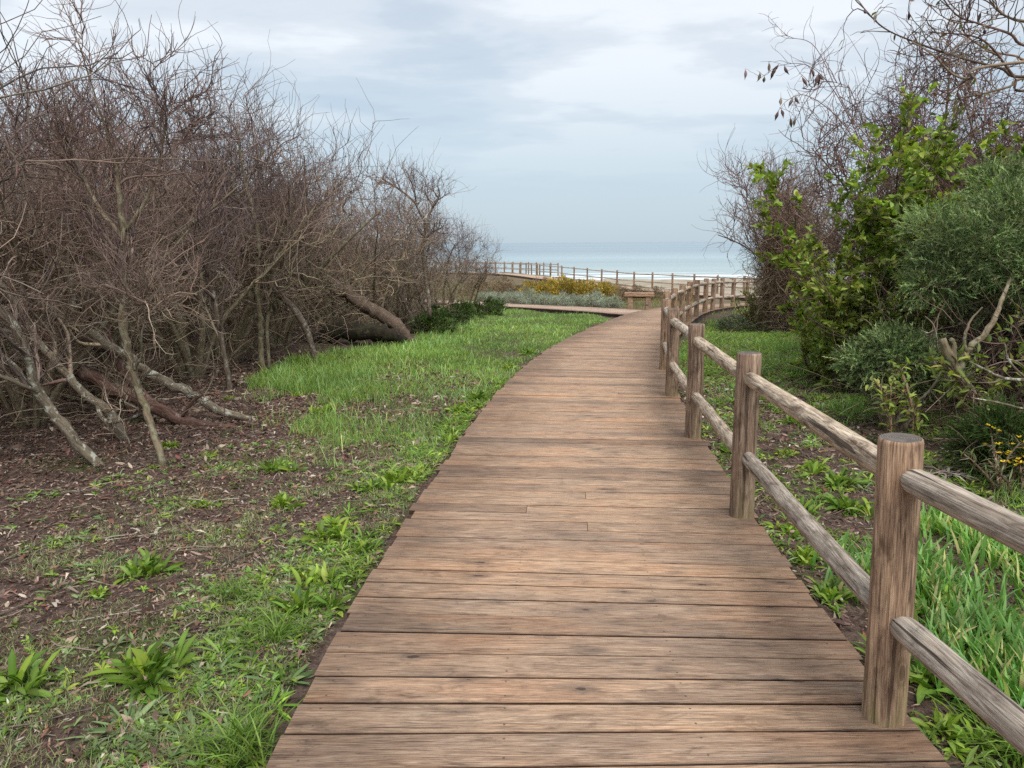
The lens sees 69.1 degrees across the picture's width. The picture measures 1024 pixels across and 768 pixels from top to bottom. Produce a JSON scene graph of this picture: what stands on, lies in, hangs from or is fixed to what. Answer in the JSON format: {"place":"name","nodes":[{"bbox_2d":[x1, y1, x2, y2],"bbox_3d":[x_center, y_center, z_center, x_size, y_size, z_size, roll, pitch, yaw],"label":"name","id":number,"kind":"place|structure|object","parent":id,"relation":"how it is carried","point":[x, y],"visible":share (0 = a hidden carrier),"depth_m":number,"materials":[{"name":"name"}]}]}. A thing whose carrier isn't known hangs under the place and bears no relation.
{"place":"outdoors","nodes":[
{"label":"outdoors","id":0,"kind":"place"},
{"bbox_2d":[215,307,612,468],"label":"grass","id":1,"kind":"structure","parent":0,"point":[336,374],"depth_m":11.04,"materials":[{"name":"green plant"}]},
{"bbox_2d":[0,241,854,279],"bbox_3d":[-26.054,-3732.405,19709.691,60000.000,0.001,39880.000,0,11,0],"label":"sea","id":2,"kind":"structure","parent":0,"point":[678,258],"depth_m":439.60,"materials":[{"name":"liquid"}]},
{"bbox_2d":[0,272,1023,767],"bbox_3d":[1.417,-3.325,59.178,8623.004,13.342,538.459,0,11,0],"label":"ground","id":3,"kind":"structure","parent":0,"point":[336,626],"depth_m":4.91,"materials":[{"name":"soil"}]},
{"bbox_2d":[0,648,67,715],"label":"broadleaf weed","id":4,"kind":"object","parent":3,"relation":"on","point":[28,670],"visible":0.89,"depth_m":2.94,"materials":[{"name":"green plant"}]},
{"bbox_2d":[0,190,113,465],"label":"leaning tree","id":5,"kind":"object","parent":3,"relation":"on","point":[31,384],"visible":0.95,"depth_m":5.90,"materials":[{"name":"brown plant"}]},
{"bbox_2d":[0,41,133,349],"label":"bare tree","id":6,"kind":"object","parent":3,"relation":"on","point":[32,149],"visible":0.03,"depth_m":11.33,"materials":[{"name":"brown plant"}]},
{"bbox_2d":[0,65,150,308],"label":"bare tree","id":7,"kind":"object","parent":3,"relation":"on","point":[17,266],"visible":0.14,"depth_m":7.59,"materials":[{"name":"brown plant"}]},
{"bbox_2d":[0,255,182,459],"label":"leaning tree","id":8,"kind":"object","parent":3,"relation":"on","point":[114,419],"visible":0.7,"depth_m":6.76,"materials":[{"name":"brown plant"}]},
{"bbox_2d":[0,0,220,395],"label":"bare tree","id":9,"kind":"object","parent":3,"relation":"on","point":[23,156],"visible":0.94,"depth_m":4.95,"materials":[{"name":"brown plant"}]},
{"bbox_2d":[0,57,221,398],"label":"bare tree","id":10,"kind":"object","parent":3,"relation":"on","point":[114,329],"visible":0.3,"depth_m":8.30,"materials":[{"name":"brown plant"}]},
{"bbox_2d":[0,45,228,429],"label":"bare tree","id":11,"kind":"object","parent":3,"relation":"on","point":[59,387],"visible":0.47,"depth_m":6.90,"materials":[{"name":"brown plant"}]},
{"bbox_2d":[60,693,169,758],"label":"rosette weed","id":12,"kind":"object","parent":3,"relation":"on","point":[101,730],"visible":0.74,"depth_m":2.68,"materials":[{"name":"green plant"}]},
{"bbox_2d":[0,83,255,420],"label":"leaning tree","id":13,"kind":"object","parent":3,"relation":"on","point":[100,340],"visible":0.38,"depth_m":7.39,"materials":[{"name":"brown plant"}]},
{"bbox_2d":[0,272,257,428],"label":"fallen tree","id":14,"kind":"object","parent":3,"relation":"on","point":[168,414],"visible":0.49,"depth_m":7.52,"materials":[{"name":"wood"}]},
{"bbox_2d":[0,0,263,465],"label":"slender tree","id":15,"kind":"object","parent":3,"relation":"on","point":[125,237],"visible":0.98,"depth_m":6.14,"materials":[{"name":"brown plant"}]},
{"bbox_2d":[0,75,269,364],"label":"bare tree","id":16,"kind":"object","parent":3,"relation":"on","point":[129,332],"visible":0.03,"depth_m":10.60,"materials":[{"name":"brown plant"}]},
{"bbox_2d":[81,628,205,705],"bbox_3d":[-1.502,1.144,3.005,0.458,0.186,0.432,0,11,1],"label":"broadleaf weed","id":17,"kind":"object","parent":3,"relation":"on","point":[142,663],"visible":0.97,"depth_m":3.00,"materials":[{"name":"green plant"}]},
{"bbox_2d":[111,547,184,584],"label":"broadleaf weed","id":18,"kind":"object","parent":3,"relation":"on","point":[149,564],"visible":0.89,"depth_m":4.09,"materials":[{"name":"green plant"}]},
{"bbox_2d":[0,1,325,380],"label":"bare tree","id":19,"kind":"object","parent":3,"relation":"on","point":[227,195],"visible":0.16,"depth_m":9.39,"materials":[{"name":"brown plant"}]},
{"bbox_2d":[42,113,317,346],"bbox_3d":[-6.029,-2.437,12.508,5.556,4.204,4.425,5,12,28],"label":"bare tree","id":20,"kind":"object","parent":3,"relation":"on","point":[186,330],"visible":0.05,"depth_m":12.69,"materials":[{"name":"brown plant"}]},
{"bbox_2d":[0,61,368,379],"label":"bare tree","id":21,"kind":"object","parent":3,"relation":"on","point":[177,348],"visible":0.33,"depth_m":10.24,"materials":[{"name":"brown plant"}]},
{"bbox_2d":[26,31,369,363],"bbox_3d":[-4.511,-3.025,12.019,4.630,5.519,4.633,5,12,24],"label":"bare tree","id":22,"kind":"object","parent":3,"relation":"on","point":[246,313],"visible":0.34,"depth_m":11.51,"materials":[{"name":"brown plant"}]},
{"bbox_2d":[156,709,244,766],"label":"rosette weed","id":23,"kind":"object","parent":3,"relation":"on","point":[190,716],"visible":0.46,"depth_m":2.67,"materials":[{"name":"green plant"}]},
{"bbox_2d":[124,140,283,392],"bbox_3d":[-3.780,-1.408,9.438,1.934,3.191,2.302,-11,15,-43],"label":"slender tree","id":24,"kind":"object","parent":3,"relation":"on","point":[208,280],"visible":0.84,"depth_m":9.19,"materials":[{"name":"grey plant"}]},
{"bbox_2d":[179,653,250,692],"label":"rosette weed","id":25,"kind":"object","parent":3,"relation":"on","point":[195,664],"visible":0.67,"depth_m":3.07,"materials":[{"name":"green plant"}]},
{"bbox_2d":[198,570,266,604],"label":"grass tuft","id":26,"kind":"object","parent":3,"relation":"on","point":[237,593],"visible":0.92,"depth_m":3.76,"materials":[{"name":"green plant"}]},
{"bbox_2d":[160,676,322,767],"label":"grass tuft","id":27,"kind":"object","parent":3,"relation":"on","point":[252,730],"visible":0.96,"depth_m":2.54,"materials":[{"name":"green plant"}]},
{"bbox_2d":[0,170,484,441],"bbox_3d":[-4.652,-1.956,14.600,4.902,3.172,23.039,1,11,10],"label":"undergrowth","id":28,"kind":"object","parent":3,"relation":"on","point":[227,337],"visible":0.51,"depth_m":11.97,"materials":[{"name":"brown plant"}]},
{"bbox_2d":[134,57,353,370],"bbox_3d":[-3.878,-2.273,10.753,3.246,4.414,2.563,0,11,0],"label":"slender tree","id":29,"kind":"object","parent":3,"relation":"on","point":[261,358],"visible":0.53,"depth_m":10.79,"materials":[{"name":"brown plant"}]},
{"bbox_2d":[135,117,361,339],"bbox_3d":[-5.219,-2.897,14.320,3.726,4.450,5.199,10,15,43],"label":"bare tree","id":30,"kind":"object","parent":3,"relation":"on","point":[231,316],"visible":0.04,"depth_m":14.68,"materials":[{"name":"brown plant"}]},
{"bbox_2d":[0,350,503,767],"bbox_3d":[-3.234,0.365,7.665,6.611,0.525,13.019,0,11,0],"label":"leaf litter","id":31,"kind":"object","parent":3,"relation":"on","point":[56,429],"visible":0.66,"depth_m":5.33,"materials":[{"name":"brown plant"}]},
{"bbox_2d":[0,376,508,767],"bbox_3d":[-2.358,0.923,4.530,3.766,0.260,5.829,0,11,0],"label":"ground cover","id":32,"kind":"object","parent":3,"relation":"on","point":[196,642],"visible":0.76,"depth_m":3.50,"materials":[{"name":"green plant"}]},
{"bbox_2d":[211,598,340,654],"bbox_3d":[-1.054,1.053,3.350,0.612,0.204,0.442,-6,12,-27],"label":"grass tuft","id":33,"kind":"object","parent":3,"relation":"on","point":[276,629],"visible":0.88,"depth_m":3.35,"materials":[{"name":"green plant"}]},
{"bbox_2d":[244,661,314,698],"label":"rosette weed","id":34,"kind":"object","parent":3,"relation":"on","point":[299,676],"visible":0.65,"depth_m":3.01,"materials":[{"name":"green plant"}]},
{"bbox_2d":[256,457,307,474],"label":"broadleaf weed","id":35,"kind":"object","parent":3,"relation":"on","point":[283,465],"visible":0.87,"depth_m":6.00,"materials":[{"name":"green plant"}]},
{"bbox_2d":[128,65,444,349],"bbox_3d":[-4.407,-2.907,12.921,5.678,5.060,4.068,2,11,13],"label":"bare tree","id":36,"kind":"object","parent":3,"relation":"on","point":[289,325],"visible":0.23,"depth_m":13.07,"materials":[{"name":"brown plant"}]},
{"bbox_2d":[268,493,307,509],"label":"lime weed","id":37,"kind":"object","parent":3,"relation":"on","point":[284,500],"visible":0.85,"depth_m":5.13,"materials":[{"name":"green plant"}]},
{"bbox_2d":[211,111,379,362],"bbox_3d":[-3.599,-2.269,11.803,2.885,4.162,2.437,0,11,0],"label":"curved tree","id":38,"kind":"object","parent":3,"relation":"on","point":[300,318],"visible":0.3,"depth_m":12.09,"materials":[{"name":"grey plant"}]},
{"bbox_2d":[214,143,386,323],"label":"bare tree","id":39,"kind":"object","parent":3,"relation":"on","point":[325,229],"visible":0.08,"depth_m":16.91,"materials":[{"name":"brown plant"}]},
{"bbox_2d":[266,575,353,621],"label":"broadleaf weed","id":40,"kind":"object","parent":3,"relation":"on","point":[297,595],"visible":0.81,"depth_m":3.62,"materials":[{"name":"green plant"}]},
{"bbox_2d":[290,560,347,591],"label":"lime weed","id":41,"kind":"object","parent":3,"relation":"on","point":[314,574],"visible":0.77,"depth_m":3.91,"materials":[{"name":"green plant"}]},
{"bbox_2d":[300,514,357,545],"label":"lime weed","id":42,"kind":"object","parent":3,"relation":"on","point":[332,533],"visible":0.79,"depth_m":4.57,"materials":[{"name":"green plant"}]},
{"bbox_2d":[221,130,454,340],"bbox_3d":[-3.839,-2.873,14.988,5.600,4.412,4.460,2,11,11],"label":"bare tree","id":43,"kind":"object","parent":3,"relation":"on","point":[356,281],"visible":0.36,"depth_m":14.97,"materials":[{"name":"brown plant"}]},
{"bbox_2d":[283,267,411,342],"bbox_3d":[-3.648,-1.603,15.278,3.158,1.583,1.015,3,11,19],"label":"fallen log","id":44,"kind":"object","parent":3,"relation":"on","point":[383,316],"visible":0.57,"depth_m":15.24,"materials":[{"name":"wood"}]},
{"bbox_2d":[290,320,407,343],"bbox_3d":[-3.713,-0.970,15.202,3.213,0.689,0.586,2,11,13],"label":"hollow log","id":45,"kind":"object","parent":3,"relation":"on","point":[374,332],"visible":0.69,"depth_m":14.92,"materials":[{"name":"brown wood"}]},
{"bbox_2d":[342,477,388,493],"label":"broadleaf weed","id":46,"kind":"object","parent":3,"relation":"on","point":[371,482],"visible":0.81,"depth_m":5.49,"materials":[{"name":"green plant"}]},
{"bbox_2d":[310,137,475,324],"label":"bare tree","id":47,"kind":"object","parent":3,"relation":"on","point":[395,261],"visible":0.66,"depth_m":16.68,"materials":[{"name":"brown plant"}]},
{"bbox_2d":[373,466,415,489],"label":"lime weed","id":48,"kind":"object","parent":3,"relation":"on","point":[388,477],"visible":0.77,"depth_m":5.61,"materials":[{"name":"green plant"}]},
{"bbox_2d":[336,186,457,325],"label":"bare tree","id":49,"kind":"object","parent":3,"relation":"on","point":[403,290],"visible":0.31,"depth_m":19.29,"materials":[{"name":"brown plant"}]},
{"bbox_2d":[347,189,447,325],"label":"leaning tree","id":50,"kind":"object","parent":3,"relation":"on","point":[416,284],"visible":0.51,"depth_m":18.25,"materials":[{"name":"brown plant"}]},
{"bbox_2d":[365,153,462,317],"bbox_3d":[-2.157,-3.332,16.824,2.200,3.687,1.292,0,11,0],"label":"dead snag","id":51,"kind":"object","parent":3,"relation":"on","point":[411,175],"visible":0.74,"depth_m":16.70,"materials":[{"name":"grey plant"}]},
{"bbox_2d":[362,199,476,314],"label":"bare tree","id":52,"kind":"object","parent":3,"relation":"on","point":[442,268],"visible":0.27,"depth_m":21.31,"materials":[{"name":"brown plant"}]},
{"bbox_2d":[406,308,461,333],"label":"green bush","id":53,"kind":"object","parent":3,"relation":"on","point":[438,319],"visible":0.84,"depth_m":17.51,"materials":[{"name":"green plant"}]},
{"bbox_2d":[424,302,471,325],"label":"green bush","id":54,"kind":"object","parent":3,"relation":"on","point":[458,316],"visible":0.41,"depth_m":19.40,"materials":[{"name":"green plant"}]},
{"bbox_2d":[418,205,497,311],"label":"bare tree","id":55,"kind":"object","parent":3,"relation":"on","point":[462,250],"visible":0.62,"depth_m":22.48,"materials":[{"name":"brown plant"}]},
{"bbox_2d":[447,300,485,319],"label":"green bush","id":56,"kind":"object","parent":3,"relation":"on","point":[467,306],"visible":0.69,"depth_m":21.58,"materials":[{"name":"green plant"}]},
{"bbox_2d":[431,237,508,301],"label":"bare tree","id":57,"kind":"object","parent":3,"relation":"on","point":[483,279],"visible":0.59,"depth_m":24.81,"materials":[{"name":"brown plant"}]},
{"bbox_2d":[471,295,504,315],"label":"green bush","id":58,"kind":"object","parent":3,"relation":"on","point":[487,303],"visible":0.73,"depth_m":23.37,"materials":[{"name":"green plant"}]},
{"bbox_2d":[371,296,641,317],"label":"branch boardwalk","id":59,"kind":"structure","parent":3,"relation":"on","point":[611,312],"depth_m":25.28,"materials":[{"name":"brown wood"}]},
{"bbox_2d":[545,273,583,298],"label":"yellow shrub","id":60,"kind":"object","parent":3,"relation":"on","point":[567,283],"visible":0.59,"depth_m":35.42,"materials":[{"name":"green plant"}]},
{"bbox_2d":[433,272,767,300],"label":"boardwalk","id":61,"kind":"structure","parent":3,"relation":"on","point":[529,276],"depth_m":60.06,"materials":[{"name":"brown wood"}]},
{"bbox_2d":[266,301,950,767],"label":"boardwalk","id":62,"kind":"structure","parent":3,"relation":"on","point":[578,567],"depth_m":3.25,"materials":[{"name":"brown wood"}]},
{"bbox_2d":[659,278,1023,755],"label":"wooden fence","id":63,"kind":"object","parent":62,"relation":"on","point":[897,635],"visible":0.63,"depth_m":2.48,"materials":[{"name":"brown wood"}]},
{"bbox_2d":[624,292,653,309],"bbox_3d":[4.361,-2.795,25.532,1.000,0.678,0.460,1,11,8],"label":"bench","id":64,"kind":"object","parent":3,"relation":"on","point":[647,296],"visible":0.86,"depth_m":25.32,"materials":[{"name":"brown wood"}]},
{"bbox_2d":[539,264,769,293],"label":"wooden fence","id":65,"kind":"object","parent":3,"relation":"on","point":[652,274],"visible":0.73,"depth_m":48.24,"materials":[{"name":"brown wood"}]},
{"bbox_2d":[714,307,758,333],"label":"grey bush","id":66,"kind":"object","parent":3,"relation":"on","point":[725,322],"visible":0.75,"depth_m":18.23,"materials":[{"name":"green plant"}]},
{"bbox_2d":[730,287,766,327],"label":"leafy shrub","id":67,"kind":"object","parent":3,"relation":"on","point":[751,314],"visible":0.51,"depth_m":18.80,"materials":[{"name":"green plant"}]},
{"bbox_2d":[679,322,879,407],"bbox_3d":[4.903,-0.703,14.314,3.700,0.562,12.630,2,11,12],"label":"ground cover","id":68,"kind":"object","parent":3,"relation":"on","point":[721,339],"visible":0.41,"depth_m":11.58,"materials":[{"name":"green plant"}]},
{"bbox_2d":[692,110,877,333],"bbox_3d":[6.442,-3.534,17.997,4.112,5.996,5.223,-5,12,-22],"label":"vine clad shrub","id":69,"kind":"object","parent":3,"relation":"on","point":[771,280],"visible":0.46,"depth_m":17.69,"materials":[{"name":"grey plant"}]},
{"bbox_2d":[788,544,826,568],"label":"lime weed","id":70,"kind":"object","parent":3,"relation":"on","point":[806,555],"visible":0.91,"depth_m":4.14,"materials":[{"name":"green plant"}]},
{"bbox_2d":[796,458,829,476],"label":"lime weed","id":71,"kind":"object","parent":3,"relation":"on","point":[814,466],"visible":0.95,"depth_m":5.86,"materials":[{"name":"green plant"}]},
{"bbox_2d":[777,300,866,380],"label":"leafy shrub","id":72,"kind":"object","parent":3,"relation":"on","point":[805,348],"visible":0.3,"depth_m":10.25,"materials":[{"name":"green plant"}]},
{"bbox_2d":[805,575,855,610],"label":"broadleaf weed","id":73,"kind":"object","parent":3,"relation":"on","point":[828,590],"visible":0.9,"depth_m":3.68,"materials":[{"name":"green plant"}]},
{"bbox_2d":[821,465,872,490],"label":"broadleaf weed","id":74,"kind":"object","parent":3,"relation":"on","point":[835,481],"visible":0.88,"depth_m":5.51,"materials":[{"name":"green plant"}]},
{"bbox_2d":[822,491,873,520],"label":"broadleaf weed","id":75,"kind":"object","parent":3,"relation":"on","point":[844,502],"visible":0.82,"depth_m":4.97,"materials":[{"name":"green plant"}]},
{"bbox_2d":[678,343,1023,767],"bbox_3d":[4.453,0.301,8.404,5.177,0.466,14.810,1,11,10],"label":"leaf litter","id":76,"kind":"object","parent":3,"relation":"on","point":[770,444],"visible":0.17,"depth_m":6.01,"materials":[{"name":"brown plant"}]},
{"bbox_2d":[679,327,1023,695],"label":"grass","id":77,"kind":"structure","parent":3,"relation":"on","point":[775,352],"depth_m":9.00,"materials":[{"name":"green plant"}]},
{"bbox_2d":[682,348,1023,767],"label":"ground cover","id":78,"kind":"object","parent":3,"relation":"on","point":[970,755],"visible":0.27,"depth_m":5.60,"materials":[{"name":"green plant"}]},
{"bbox_2d":[785,226,939,394],"bbox_3d":[4.112,-0.853,8.997,1.496,2.112,1.560,0,11,0],"label":"leafy shrub","id":79,"kind":"object","parent":3,"relation":"on","point":[827,296],"visible":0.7,"depth_m":9.09,"materials":[{"name":"green plant"}]},
{"bbox_2d":[738,74,1023,336],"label":"leafy shrub","id":80,"kind":"object","parent":3,"relation":"on","point":[916,174],"visible":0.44,"depth_m":9.22,"materials":[{"name":"green plant"}]},
{"bbox_2d":[744,0,1023,347],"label":"bare tree","id":81,"kind":"object","parent":3,"relation":"on","point":[894,125],"visible":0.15,"depth_m":10.77,"materials":[{"name":"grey plant"}]},
{"bbox_2d":[767,131,1023,454],"bbox_3d":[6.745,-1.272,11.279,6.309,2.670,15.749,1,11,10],"label":"undergrowth","id":82,"kind":"object","parent":3,"relation":"on","point":[970,354],"visible":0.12,"depth_m":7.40,"materials":[{"name":"green plant"}]},
{"bbox_2d":[865,357,928,434],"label":"leafy shrub","id":83,"kind":"object","parent":3,"relation":"on","point":[890,406],"visible":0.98,"depth_m":6.49,"materials":[{"name":"green plant"}]},
{"bbox_2d":[814,310,980,432],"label":"juniper","id":84,"kind":"object","parent":3,"relation":"on","point":[872,355],"visible":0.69,"depth_m":7.21,"materials":[{"name":"green plant"}]},
{"bbox_2d":[823,263,987,379],"bbox_3d":[4.834,-0.753,9.296,1.794,1.763,2.273,4,12,23],"label":"leafy shrub","id":85,"kind":"object","parent":3,"relation":"on","point":[872,317],"visible":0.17,"depth_m":8.60,"materials":[{"name":"green plant"}]},
{"bbox_2d":[793,499,1023,729],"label":"strap leaf grass","id":86,"kind":"structure","parent":3,"relation":"on","point":[966,625],"depth_m":3.48,"materials":[{"name":"green plant"}]},
{"bbox_2d":[798,104,1023,277],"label":"bare tree","id":87,"kind":"object","parent":3,"relation":"on","point":[832,234],"visible":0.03,"depth_m":10.97,"materials":[{"name":"brown plant"}]},
{"bbox_2d":[847,632,976,723],"bbox_3d":[1.597,1.135,2.959,0.543,0.193,0.372,7,13,33],"label":"broadleaf weed","id":88,"kind":"object","parent":3,"relation":"on","point":[927,677],"visible":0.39,"depth_m":2.88,"materials":[{"name":"green plant"}]},
{"bbox_2d":[834,0,1023,144],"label":"podded tree","id":89,"kind":"object","parent":3,"relation":"on","point":[1006,69],"visible":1,"depth_m":3.75,"materials":[{"name":"brown plant"}]},
{"bbox_2d":[914,569,975,622],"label":"broadleaf weed","id":90,"kind":"object","parent":3,"relation":"on","point":[924,591],"visible":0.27,"depth_m":3.60,"materials":[{"name":"green plant"}]},
{"bbox_2d":[883,144,1023,399],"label":"juniper","id":91,"kind":"object","parent":3,"relation":"on","point":[987,215],"visible":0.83,"depth_m":7.15,"materials":[{"name":"green plant"}]},
{"bbox_2d":[910,699,1005,759],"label":"lime weed","id":92,"kind":"object","parent":3,"relation":"on","point":[952,722],"visible":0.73,"depth_m":2.62,"materials":[{"name":"green plant"}]},
{"bbox_2d":[906,303,1023,420],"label":"leafy shrub","id":93,"kind":"object","parent":3,"relation":"on","point":[941,361],"visible":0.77,"depth_m":6.32,"materials":[{"name":"green plant"}]},
{"bbox_2d":[912,665,1023,767],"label":"grass tuft","id":94,"kind":"object","parent":3,"relation":"on","point":[1004,743],"visible":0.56,"depth_m":2.54,"materials":[{"name":"green plant"}]},
{"bbox_2d":[924,391,1023,485],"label":"juniper","id":95,"kind":"object","parent":3,"relation":"on","point":[1006,421],"visible":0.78,"depth_m":5.62,"materials":[{"name":"green plant"}]},
{"bbox_2d":[969,344,1023,382],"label":"dead branch","id":96,"kind":"object","parent":95,"relation":"attached to","point":[1007,378],"visible":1,"depth_m":5.42,"materials":[{"name":"grey wood"}]},
{"bbox_2d":[938,279,1010,413],"bbox_3d":[4.160,-0.112,6.473,1.026,1.550,0.392,-7,12,-29],"label":"dead branch","id":97,"kind":"object","parent":3,"relation":"on","point":[948,353],"visible":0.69,"depth_m":6.37,"materials":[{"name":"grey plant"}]},
{"bbox_2d":[952,423,1023,497],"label":"yellow flowered plant","id":98,"kind":"object","parent":3,"relation":"on","point":[997,469],"visible":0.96,"depth_m":5.36,"materials":[{"name":"green plant"}]},
{"bbox_2d":[0,0,1023,242],"label":"sky","id":99,"kind":"structure","parent":0,"point":[569,121],"materials":[{"name":"grey"}]},
{"bbox_2d":[420,279,708,309],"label":"dune grass","id":100,"kind":"structure","parent":0,"point":[626,301],"depth_m":35.16,"materials":[{"name":"green plant"}]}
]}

